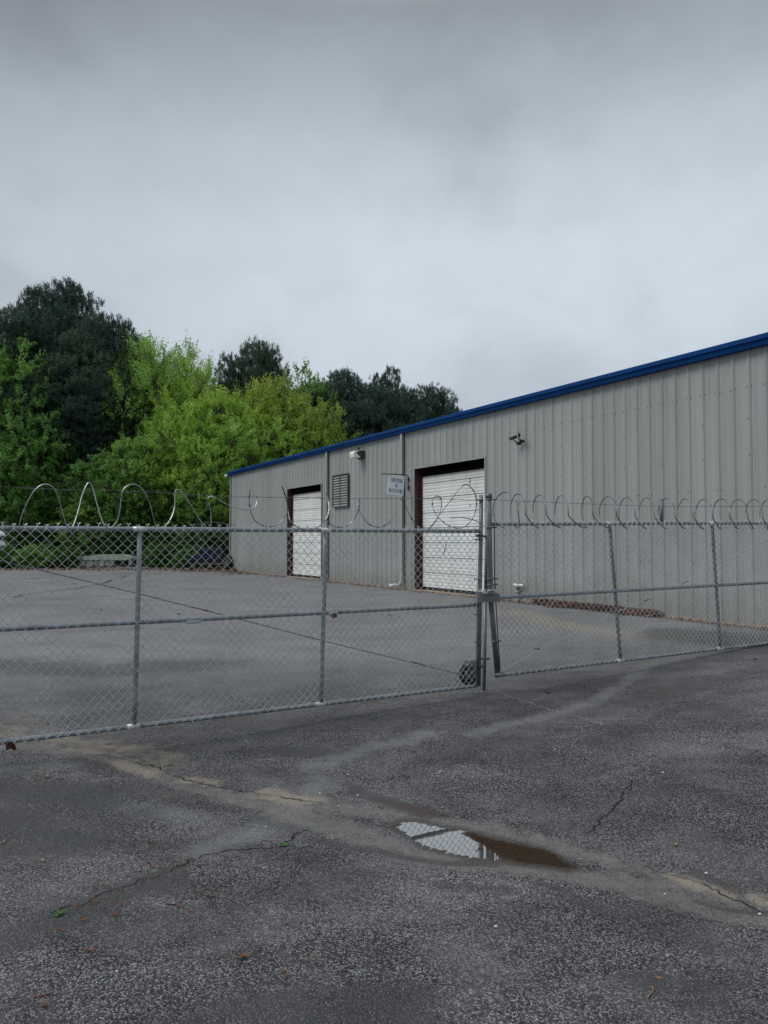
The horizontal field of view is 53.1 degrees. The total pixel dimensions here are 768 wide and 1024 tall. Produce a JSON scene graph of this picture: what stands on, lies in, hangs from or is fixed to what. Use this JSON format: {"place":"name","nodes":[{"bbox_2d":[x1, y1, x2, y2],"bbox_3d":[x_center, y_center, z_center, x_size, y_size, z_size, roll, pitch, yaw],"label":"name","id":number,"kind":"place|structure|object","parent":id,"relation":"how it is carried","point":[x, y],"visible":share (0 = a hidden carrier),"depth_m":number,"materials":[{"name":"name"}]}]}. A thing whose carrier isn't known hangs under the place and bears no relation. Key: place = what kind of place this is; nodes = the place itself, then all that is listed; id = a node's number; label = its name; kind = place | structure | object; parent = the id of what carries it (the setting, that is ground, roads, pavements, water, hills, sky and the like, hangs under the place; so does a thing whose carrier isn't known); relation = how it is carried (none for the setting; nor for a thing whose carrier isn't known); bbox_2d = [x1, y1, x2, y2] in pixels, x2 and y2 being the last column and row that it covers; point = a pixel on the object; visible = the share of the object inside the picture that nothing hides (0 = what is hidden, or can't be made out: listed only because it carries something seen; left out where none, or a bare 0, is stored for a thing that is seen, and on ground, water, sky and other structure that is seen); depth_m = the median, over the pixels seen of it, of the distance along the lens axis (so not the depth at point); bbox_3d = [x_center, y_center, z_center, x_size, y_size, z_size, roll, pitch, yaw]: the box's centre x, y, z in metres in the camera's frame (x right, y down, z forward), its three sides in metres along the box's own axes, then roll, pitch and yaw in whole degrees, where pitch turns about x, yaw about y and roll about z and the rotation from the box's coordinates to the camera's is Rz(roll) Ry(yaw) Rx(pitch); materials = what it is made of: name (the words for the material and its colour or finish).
{"place":"outdoors","nodes":[
{"label":"outdoors","id":0,"kind":"place"},
{"bbox_2d":[0,556,767,1023],"bbox_3d":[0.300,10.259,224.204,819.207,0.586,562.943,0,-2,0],"label":"ground","id":1,"kind":"structure","parent":0,"point":[572,808],"depth_m":4.99,"materials":[{"name":"grey asphalt"}]},
{"bbox_2d":[0,552,10,567],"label":"shrub","id":2,"kind":"object","parent":1,"relation":"on","point":[2,556],"visible":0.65,"depth_m":39.15,"materials":[{"name":"green plant"}]},
{"bbox_2d":[0,486,17,549],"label":"understory tree","id":3,"kind":"object","parent":1,"relation":"on","point":[5,517],"visible":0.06,"depth_m":43.60,"materials":[{"name":"green plant"}]},
{"bbox_2d":[0,541,19,567],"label":"shrub","id":4,"kind":"object","parent":1,"relation":"on","point":[8,546],"visible":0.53,"depth_m":39.40,"materials":[{"name":"green plant"}]},
{"bbox_2d":[3,544,25,567],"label":"shrub","id":5,"kind":"object","parent":1,"relation":"on","point":[9,560],"visible":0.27,"depth_m":39.41,"materials":[{"name":"green plant"}]},
{"bbox_2d":[0,350,35,442],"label":"broadleaf tree","id":6,"kind":"object","parent":1,"relation":"on","point":[5,371],"visible":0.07,"depth_m":45.92,"materials":[{"name":"green plant"}]},
{"bbox_2d":[0,284,44,356],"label":"pine tree","id":7,"kind":"object","parent":1,"relation":"on","point":[27,292],"visible":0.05,"depth_m":51.88,"materials":[{"name":"green plant"}]},
{"bbox_2d":[0,306,57,394],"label":"pine tree","id":8,"kind":"object","parent":1,"relation":"on","point":[7,331],"visible":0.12,"depth_m":48.01,"materials":[{"name":"green plant"}]},
{"bbox_2d":[11,549,50,567],"bbox_3d":[-18.249,2.507,39.726,2.122,1.485,2.109,1,-2,-17],"label":"shrub","id":9,"kind":"object","parent":1,"relation":"on","point":[22,562],"visible":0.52,"depth_m":39.19,"materials":[{"name":"green plant"}]},
{"bbox_2d":[0,421,66,540],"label":"broadleaf tree","id":10,"kind":"object","parent":1,"relation":"on","point":[30,480],"visible":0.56,"depth_m":43.42,"materials":[{"name":"green plant"}]},
{"bbox_2d":[0,330,68,499],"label":"broadleaf tree","id":11,"kind":"object","parent":1,"relation":"on","point":[21,368],"visible":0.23,"depth_m":45.28,"materials":[{"name":"green plant"}]},
{"bbox_2d":[0,487,71,548],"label":"understory tree","id":12,"kind":"object","parent":1,"relation":"on","point":[28,540],"visible":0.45,"depth_m":42.94,"materials":[{"name":"green plant"}]},
{"bbox_2d":[10,540,62,567],"bbox_3d":[-17.840,2.377,39.765,2.505,1.937,2.489,-2,-3,45],"label":"shrub","id":13,"kind":"object","parent":1,"relation":"on","point":[31,548],"visible":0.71,"depth_m":39.30,"materials":[{"name":"green plant"}]},
{"bbox_2d":[0,391,83,543],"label":"broadleaf tree","id":14,"kind":"object","parent":1,"relation":"on","point":[43,448],"visible":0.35,"depth_m":44.09,"materials":[{"name":"green plant"}]},
{"bbox_2d":[32,992,53,996],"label":"twig","id":15,"kind":"object","parent":1,"relation":"on","point":[42,994],"visible":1,"depth_m":2.94,"materials":[{"name":"brown wood"}]},
{"bbox_2d":[0,370,85,547],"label":"pine tree","id":16,"kind":"object","parent":1,"relation":"on","point":[8,396],"visible":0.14,"depth_m":45.65,"materials":[{"name":"green plant"}]},
{"bbox_2d":[8,303,85,383],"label":"pine tree","id":17,"kind":"object","parent":1,"relation":"on","point":[50,327],"visible":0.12,"depth_m":49.46,"materials":[{"name":"green plant"}]},
{"bbox_2d":[38,540,62,567],"bbox_3d":[-17.716,2.367,40.487,1.564,2.176,1.545,-1,-2,21],"label":"shrub","id":18,"kind":"object","parent":1,"relation":"on","point":[47,544],"visible":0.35,"depth_m":40.35,"materials":[{"name":"green plant"}]},
{"bbox_2d":[53,910,64,915],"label":"weed","id":19,"kind":"object","parent":1,"relation":"on","point":[61,912],"visible":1,"depth_m":3.55,"materials":[{"name":"green plant"}]},
{"bbox_2d":[22,459,98,549],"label":"understory tree","id":20,"kind":"object","parent":1,"relation":"on","point":[65,466],"visible":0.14,"depth_m":44.50,"materials":[{"name":"green plant"}]},
{"bbox_2d":[26,275,105,362],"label":"pine tree","id":21,"kind":"object","parent":1,"relation":"on","point":[70,290],"visible":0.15,"depth_m":52.55,"materials":[{"name":"green plant"}]},
{"bbox_2d":[5,359,128,487],"bbox_3d":[-19.753,-3.055,47.825,7.717,12.644,7.650,0,-2,-9],"label":"pine tree","id":22,"kind":"object","parent":1,"relation":"on","point":[58,387],"visible":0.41,"depth_m":46.13,"materials":[{"name":"green plant"}]},
{"bbox_2d":[53,545,82,566],"bbox_3d":[-16.879,2.462,40.756,1.897,1.869,1.920,1,-2,-25],"label":"shrub","id":23,"kind":"object","parent":1,"relation":"on","point":[62,558],"visible":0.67,"depth_m":40.51,"materials":[{"name":"green plant"}]},
{"bbox_2d":[44,440,95,545],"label":"understory tree","id":24,"kind":"object","parent":1,"relation":"on","point":[81,459],"visible":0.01,"depth_m":47.00,"materials":[{"name":"green plant"}]},
{"bbox_2d":[25,327,141,549],"bbox_3d":[-18.855,-4.141,48.874,7.878,14.903,7.810,0,-2,10],"label":"pine tree","id":25,"kind":"object","parent":1,"relation":"on","point":[64,341],"visible":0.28,"depth_m":47.07,"materials":[{"name":"green plant"}]},
{"bbox_2d":[73,550,98,564],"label":"shrub","id":26,"kind":"object","parent":1,"relation":"on","point":[85,554],"visible":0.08,"depth_m":43.16,"materials":[{"name":"green plant"}]},
{"bbox_2d":[46,487,133,554],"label":"understory tree","id":27,"kind":"object","parent":1,"relation":"on","point":[83,538],"visible":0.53,"depth_m":42.77,"materials":[{"name":"green plant"}]},
{"bbox_2d":[68,307,138,411],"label":"pine tree","id":28,"kind":"object","parent":1,"relation":"on","point":[96,327],"visible":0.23,"depth_m":49.21,"materials":[{"name":"green plant"}]},
{"bbox_2d":[77,565,135,566],"bbox_3d":[-15.809,2.943,41.638,4.923,0.100,0.200,0,-2,0],"label":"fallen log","id":29,"kind":"object","parent":1,"relation":"on","point":[113,565],"visible":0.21,"depth_m":41.54,"materials":[{"name":"wood"}]},
{"bbox_2d":[90,542,123,554],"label":"shrub","id":30,"kind":"object","parent":1,"relation":"on","point":[107,550],"visible":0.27,"depth_m":43.21,"materials":[{"name":"green plant"}]},
{"bbox_2d":[78,554,136,566],"bbox_3d":[-15.110,2.647,42.050,2.876,0.643,1.103,0,-2,0],"label":"slab stack","id":31,"kind":"object","parent":1,"relation":"on","point":[102,559],"visible":0.77,"depth_m":41.53,"materials":[{"name":"grey concrete"}]},
{"bbox_2d":[52,444,163,546],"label":"broadleaf tree","id":32,"kind":"object","parent":1,"relation":"on","point":[106,477],"visible":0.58,"depth_m":43.07,"materials":[{"name":"green plant"}]},
{"bbox_2d":[61,352,164,478],"bbox_3d":[-17.455,-3.552,49.875,7.689,13.800,7.623,-1,-2,18],"label":"broadleaf tree","id":33,"kind":"object","parent":1,"relation":"on","point":[121,374],"visible":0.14,"depth_m":47.63,"materials":[{"name":"green plant"}]},
{"bbox_2d":[0,566,229,571],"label":"edge debris","id":34,"kind":"object","parent":1,"relation":"on","point":[113,569],"visible":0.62,"depth_m":37.28,"materials":[{"name":"brown plant"}]},
{"bbox_2d":[96,542,135,564],"bbox_3d":[-15.521,2.496,44.064,2.506,2.208,2.536,1,-3,-29],"label":"shrub","id":35,"kind":"object","parent":1,"relation":"on","point":[121,551],"visible":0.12,"depth_m":43.55,"materials":[{"name":"green plant"}]},
{"bbox_2d":[84,484,166,560],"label":"understory tree","id":36,"kind":"object","parent":1,"relation":"on","point":[122,538],"visible":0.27,"depth_m":43.24,"materials":[{"name":"green plant"}]},
{"bbox_2d":[120,550,136,564],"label":"shrub","id":37,"kind":"object","parent":1,"relation":"on","point":[126,560],"visible":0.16,"depth_m":43.41,"materials":[{"name":"green plant"}]},
{"bbox_2d":[110,320,151,366],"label":"pine tree","id":38,"kind":"object","parent":1,"relation":"on","point":[132,331],"visible":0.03,"depth_m":50.69,"materials":[{"name":"green plant"}]},
{"bbox_2d":[85,432,181,551],"bbox_3d":[-14.301,-0.855,44.965,6.138,8.005,5.872,0,-2,4],"label":"broadleaf tree","id":39,"kind":"object","parent":1,"relation":"on","point":[136,450],"visible":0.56,"depth_m":44.04,"materials":[{"name":"green plant"}]},
{"bbox_2d":[123,548,149,565],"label":"shrub","id":40,"kind":"object","parent":1,"relation":"on","point":[135,549],"visible":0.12,"depth_m":43.44,"materials":[{"name":"green plant"}]},
{"bbox_2d":[103,328,174,466],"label":"broadleaf tree","id":41,"kind":"object","parent":1,"relation":"on","point":[139,354],"visible":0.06,"depth_m":49.18,"materials":[{"name":"green plant"}]},
{"bbox_2d":[129,390,165,430],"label":"pine tree","id":42,"kind":"object","parent":1,"relation":"on","point":[148,411],"visible":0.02,"depth_m":48.42,"materials":[{"name":"green plant"}]},
{"bbox_2d":[94,329,212,471],"bbox_3d":[-14.454,-4.316,48.989,8.320,15.289,8.429,2,-3,-44],"label":"broadleaf tree","id":43,"kind":"object","parent":1,"relation":"on","point":[149,372],"visible":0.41,"depth_m":47.72,"materials":[{"name":"green plant"}]},
{"bbox_2d":[121,477,195,562],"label":"understory tree","id":44,"kind":"object","parent":1,"relation":"on","point":[170,505],"visible":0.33,"depth_m":43.48,"materials":[{"name":"green plant"}]},
{"bbox_2d":[142,542,174,566],"bbox_3d":[-12.194,2.414,41.102,1.745,2.092,1.766,-2,-3,34],"label":"shrub","id":45,"kind":"object","parent":1,"relation":"on","point":[150,547],"visible":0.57,"depth_m":40.85,"materials":[{"name":"green plant"}]},
{"bbox_2d":[146,538,178,566],"bbox_3d":[-11.881,2.386,41.293,1.984,2.218,2.007,-1,-2,18],"label":"shrub","id":46,"kind":"object","parent":1,"relation":"on","point":[163,553],"visible":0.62,"depth_m":40.98,"materials":[{"name":"green plant"}]},
{"bbox_2d":[163,550,185,567],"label":"shrub","id":47,"kind":"object","parent":1,"relation":"on","point":[170,564],"visible":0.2,"depth_m":40.65,"materials":[{"name":"green plant"}]},
{"bbox_2d":[131,399,232,540],"bbox_3d":[-11.589,-1.888,45.497,6.048,10.134,6.119,-1,-2,27],"label":"broadleaf tree","id":48,"kind":"object","parent":1,"relation":"on","point":[182,433],"visible":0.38,"depth_m":44.19,"materials":[{"name":"green plant"}]},
{"bbox_2d":[145,348,222,466],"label":"broadleaf tree","id":49,"kind":"object","parent":1,"relation":"on","point":[206,379],"visible":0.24,"depth_m":47.87,"materials":[{"name":"green plant"}]},
{"bbox_2d":[174,544,213,567],"bbox_3d":[-9.777,2.414,40.001,2.326,1.938,2.354,1,-2,-17],"label":"shrub","id":50,"kind":"object","parent":1,"relation":"on","point":[183,552],"visible":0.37,"depth_m":39.69,"materials":[{"name":"green plant"}]},
{"bbox_2d":[163,488,229,550],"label":"understory tree","id":51,"kind":"object","parent":1,"relation":"on","point":[199,535],"visible":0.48,"depth_m":42.89,"materials":[{"name":"green plant"}]},
{"bbox_2d":[188,567,222,569],"bbox_3d":[-8.354,2.698,36.425,1.775,0.130,0.280,0,-2,0],"label":"timber","id":52,"kind":"object","parent":1,"relation":"on","point":[192,568],"visible":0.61,"depth_m":36.33,"materials":[{"name":"brown wood"}]},
{"bbox_2d":[193,563,222,566],"bbox_3d":[-8.254,2.555,36.931,1.675,0.175,1.140,0,-2,0],"label":"pallet","id":53,"kind":"object","parent":52,"relation":"on","point":[199,565],"visible":0.55,"depth_m":36.67,"materials":[{"name":"grey wood"}]},
{"bbox_2d":[187,556,221,562],"bbox_3d":[-8.606,2.281,36.891,1.414,0.360,0.960,0,-2,0],"label":"storage bin","id":54,"kind":"object","parent":53,"relation":"on","point":[201,560],"visible":0.88,"depth_m":36.46,"materials":[{"name":"blue plastic"}]},
{"bbox_2d":[197,548,221,555],"bbox_3d":[-8.384,1.913,36.955,1.020,0.380,0.960,0,-2,0],"label":"storage bin","id":55,"kind":"object","parent":54,"relation":"on","point":[201,552],"visible":0.78,"depth_m":36.53,"materials":[{"name":"blue plastic"}]},
{"bbox_2d":[171,568,244,571],"bbox_3d":[-7.569,2.624,34.947,4.957,0.181,3.239,0,-2,0],"label":"corner debris","id":56,"kind":"object","parent":1,"relation":"on","point":[224,570],"visible":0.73,"depth_m":34.73,"materials":[{"name":"brown plant"}]},
{"bbox_2d":[190,486,228,560],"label":"understory tree","id":57,"kind":"object","parent":1,"relation":"on","point":[227,552],"visible":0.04,"depth_m":44.59,"materials":[{"name":"green plant"}]},
{"bbox_2d":[160,384,273,534],"bbox_3d":[-10.038,-2.323,46.095,6.971,11.033,6.669,-2,-3,40],"label":"broadleaf tree","id":58,"kind":"object","parent":1,"relation":"on","point":[222,402],"visible":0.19,"depth_m":45.15,"materials":[{"name":"green plant"}]},
{"bbox_2d":[170,417,270,564],"bbox_3d":[-9.084,-1.147,44.212,6.668,8.532,6.379,1,-2,-14],"label":"broadleaf tree","id":59,"kind":"object","parent":1,"relation":"on","point":[211,489],"visible":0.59,"depth_m":42.96,"materials":[{"name":"green plant"}]},
{"bbox_2d":[223,555,231,568],"bbox_3d":[-7.292,2.368,35.801,0.342,0.707,0.728,1,-2,-27],"label":"tyre","id":60,"kind":"object","parent":1,"relation":"on","point":[227,560],"visible":0.8,"depth_m":35.60,"materials":[{"name":"black rubber"}]},
{"bbox_2d":[211,351,254,419],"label":"tree","id":61,"kind":"object","parent":1,"relation":"on","point":[227,377],"visible":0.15,"depth_m":52.66,"materials":[{"name":"green plant"}]},
{"bbox_2d":[0,495,489,744],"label":"chain link gate","id":62,"kind":"structure","parent":1,"relation":"on","point":[469,673],"depth_m":6.94,"materials":[{"name":"metal"}]},
{"bbox_2d":[0,531,5,545],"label":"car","id":63,"kind":"object","parent":62,"relation":"attached to","point":[2,533],"visible":0.91,"depth_m":6.33,"materials":[{"name":"white metal"}]},
{"bbox_2d":[6,743,16,750],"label":"caught leaf","id":64,"kind":"object","parent":62,"relation":"attached to","point":[10,746],"visible":1,"depth_m":5.94,"materials":[{"name":"brown plant"}]},
{"bbox_2d":[18,481,164,493],"bbox_3d":[-2.520,-0.205,6.218,1.488,0.094,0.005,1,-3,-31],"label":"loose wire","id":65,"kind":"object","parent":62,"relation":"attached to","point":[90,482],"visible":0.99,"depth_m":6.29,"materials":[{"name":"silver metal"}]},
{"bbox_2d":[190,522,233,525],"bbox_3d":[-1.519,0.107,6.821,0.411,0.036,0.005,1,-3,-31],"label":"loose wire","id":66,"kind":"object","parent":62,"relation":"on","point":[212,522],"visible":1,"depth_m":6.82,"materials":[{"name":"metal"}]},
{"bbox_2d":[10,487,474,500],"bbox_3d":[-1.093,-0.156,7.118,4.858,0.064,0.023,1,-3,-31],"label":"barbed wire","id":67,"kind":"object","parent":62,"relation":"attached to","point":[257,496],"visible":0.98,"depth_m":7.23,"materials":[{"name":"metal"}]},
{"bbox_2d":[18,482,480,530],"bbox_3d":[-0.890,-0.074,7.221,4.609,0.556,0.325,1,-3,-30],"label":"razor wire coil","id":68,"kind":"object","parent":62,"relation":"on","point":[358,504],"visible":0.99,"depth_m":7.01,"materials":[{"name":"metal"}]},
{"bbox_2d":[478,586,499,601],"bbox_3d":[1.125,0.889,8.371,0.242,0.184,0.402,0,-2,0],"label":"latch box","id":69,"kind":"object","parent":62,"relation":"attached to","point":[492,595],"visible":1,"depth_m":8.23,"materials":[{"name":"grey metal"}]},
{"bbox_2d":[213,379,278,442],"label":"broadleaf tree","id":70,"kind":"object","parent":1,"relation":"on","point":[240,395],"visible":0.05,"depth_m":48.17,"materials":[{"name":"green plant"}]},
{"bbox_2d":[226,336,292,414],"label":"pine tree","id":71,"kind":"object","parent":1,"relation":"on","point":[262,361],"visible":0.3,"depth_m":51.49,"materials":[{"name":"green plant"}]},
{"bbox_2d":[218,411,307,506],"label":"broadleaf tree","id":72,"kind":"object","parent":1,"relation":"on","point":[263,439],"visible":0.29,"depth_m":44.64,"materials":[{"name":"green plant"}]},
{"bbox_2d":[229,368,327,458],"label":"broadleaf tree","id":73,"kind":"object","parent":1,"relation":"on","point":[274,395],"visible":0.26,"depth_m":46.91,"materials":[{"name":"green plant"}]},
{"bbox_2d":[275,357,346,454],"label":"broadleaf tree","id":74,"kind":"object","parent":1,"relation":"on","point":[309,384],"visible":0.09,"depth_m":49.84,"materials":[{"name":"green plant"}]},
{"bbox_2d":[267,394,361,457],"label":"broadleaf tree","id":75,"kind":"object","parent":1,"relation":"on","point":[319,424],"visible":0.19,"depth_m":46.64,"materials":[{"name":"green plant"}]},
{"bbox_2d":[302,417,346,451],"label":"broadleaf tree","id":76,"kind":"object","parent":1,"relation":"on","point":[331,439],"visible":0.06,"depth_m":46.58,"materials":[{"name":"green plant"}]},
{"bbox_2d":[306,377,353,439],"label":"pine tree","id":77,"kind":"object","parent":1,"relation":"on","point":[340,396],"visible":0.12,"depth_m":50.44,"materials":[{"name":"green plant"}]},
{"bbox_2d":[311,366,376,436],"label":"pine tree","id":78,"kind":"object","parent":1,"relation":"on","point":[351,384],"visible":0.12,"depth_m":51.70,"materials":[{"name":"green plant"}]},
{"bbox_2d":[314,399,382,447],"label":"pine tree","id":79,"kind":"object","parent":1,"relation":"on","point":[351,420],"visible":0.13,"depth_m":49.31,"materials":[{"name":"green plant"}]},
{"bbox_2d":[342,382,409,440],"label":"pine tree","id":80,"kind":"object","parent":1,"relation":"on","point":[378,402],"visible":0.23,"depth_m":49.69,"materials":[{"name":"green plant"}]},
{"bbox_2d":[368,365,407,427],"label":"pine tree","id":81,"kind":"object","parent":1,"relation":"on","point":[387,374],"visible":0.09,"depth_m":53.18,"materials":[{"name":"green plant"}]},
{"bbox_2d":[381,384,435,431],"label":"pine tree","id":82,"kind":"object","parent":1,"relation":"on","point":[409,417],"visible":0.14,"depth_m":50.32,"materials":[{"name":"green plant"}]},
{"bbox_2d":[412,381,458,421],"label":"pine tree","id":83,"kind":"object","parent":1,"relation":"on","point":[438,402],"visible":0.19,"depth_m":51.56,"materials":[{"name":"green plant"}]},
{"bbox_2d":[396,822,497,860],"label":"puddle","id":84,"kind":"object","parent":1,"relation":"on","point":[455,841],"visible":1,"depth_m":4.76,"materials":[{"name":"grey liquid"}]},
{"bbox_2d":[482,498,487,690],"bbox_3d":[1.139,0.922,8.609,0.086,2.161,0.044,0,-2,0],"label":"drop pole","id":85,"kind":"object","parent":1,"relation":"on","point":[484,629],"visible":0.69,"depth_m":8.59,"materials":[{"name":"metal"}]},
{"bbox_2d":[217,569,766,627],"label":"wall base debris","id":86,"kind":"object","parent":1,"relation":"on","point":[475,596],"depth_m":19.64,"materials":[{"name":"brown plant"}]},
{"bbox_2d":[227,332,767,627],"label":"warehouse","id":87,"kind":"structure","parent":1,"relation":"on","point":[692,427],"depth_m":16.27,"materials":[{"name":"grey metal"}]},
{"bbox_2d":[293,491,320,578],"bbox_3d":[-2.776,0.761,28.595,0.070,3.340,3.224,1,-3,-29],"label":"door","id":88,"kind":"structure","parent":87,"relation":"in","point":[306,511],"depth_m":28.68,"materials":[{"name":"white paint"}]},
{"bbox_2d":[350,447,364,459],"bbox_3d":[-0.858,-1.866,24.332,0.381,0.380,0.340,1,-3,-29],"label":"wall light","id":89,"kind":"object","parent":87,"relation":"attached to","point":[359,455],"visible":1,"depth_m":24.23,"materials":[{"name":"white metal"}]},
{"bbox_2d":[382,473,408,495],"bbox_3d":[0.318,-0.770,21.648,0.867,0.610,0.060,1,-3,-29],"label":"hanging sign","id":90,"kind":"object","parent":87,"relation":"attached to","point":[395,485],"visible":1,"depth_m":21.66,"materials":[{"name":"white plastic"}]},
{"bbox_2d":[422,468,484,593],"bbox_3d":[1.864,0.439,20.200,0.083,3.340,3.316,1,-3,-29],"label":"door","id":91,"kind":"structure","parent":87,"relation":"in","point":[445,486],"depth_m":20.25,"materials":[{"name":"white paint"}]},
{"bbox_2d":[508,433,524,444],"bbox_3d":[3.022,-1.657,17.399,0.265,0.258,0.426,1,-3,-29],"label":"security camera","id":92,"kind":"object","parent":87,"relation":"attached to","point":[520,442],"visible":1,"depth_m":17.44,"materials":[{"name":"black plastic"}]},
{"bbox_2d":[513,583,523,586],"bbox_3d":[3.053,1.662,17.424,0.104,0.072,0.372,1,-3,-29],"label":"pvc pipe","id":93,"kind":"object","parent":87,"relation":"attached to","point":[517,585],"visible":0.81,"depth_m":17.38,"materials":[{"name":"white plastic"}]},
{"bbox_2d":[529,598,662,616],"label":"fallen leaves","id":94,"kind":"object","parent":1,"relation":"on","point":[578,605],"visible":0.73,"depth_m":15.23,"materials":[{"name":"brown plant"}]},
{"bbox_2d":[485,493,767,677],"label":"chain link gate","id":95,"kind":"structure","parent":1,"relation":"on","point":[614,591],"depth_m":9.25,"materials":[{"name":"metal"}]},
{"bbox_2d":[492,491,767,528],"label":"razor wire coil","id":96,"kind":"object","parent":95,"relation":"on","point":[677,518],"visible":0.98,"depth_m":9.40,"materials":[{"name":"metal"}]},
{"bbox_2d":[502,500,767,506],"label":"barbed wire","id":97,"kind":"object","parent":95,"relation":"attached to","point":[656,506],"visible":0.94,"depth_m":9.79,"materials":[{"name":"metal"}]},
{"bbox_2d":[0,0,767,415],"label":"sky","id":98,"kind":"structure","parent":0,"point":[487,201],"materials":[{"name":"grey"}]},
{"bbox_2d":[7,730,765,946],"bbox_3d":[-0.447,1.988,5.218,9.958,0.273,1.147,-1,-3,29],"label":"grit","id":99,"kind":"object","parent":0,"point":[391,822],"visible":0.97,"depth_m":5.35,"materials":[{"name":"gravel"}]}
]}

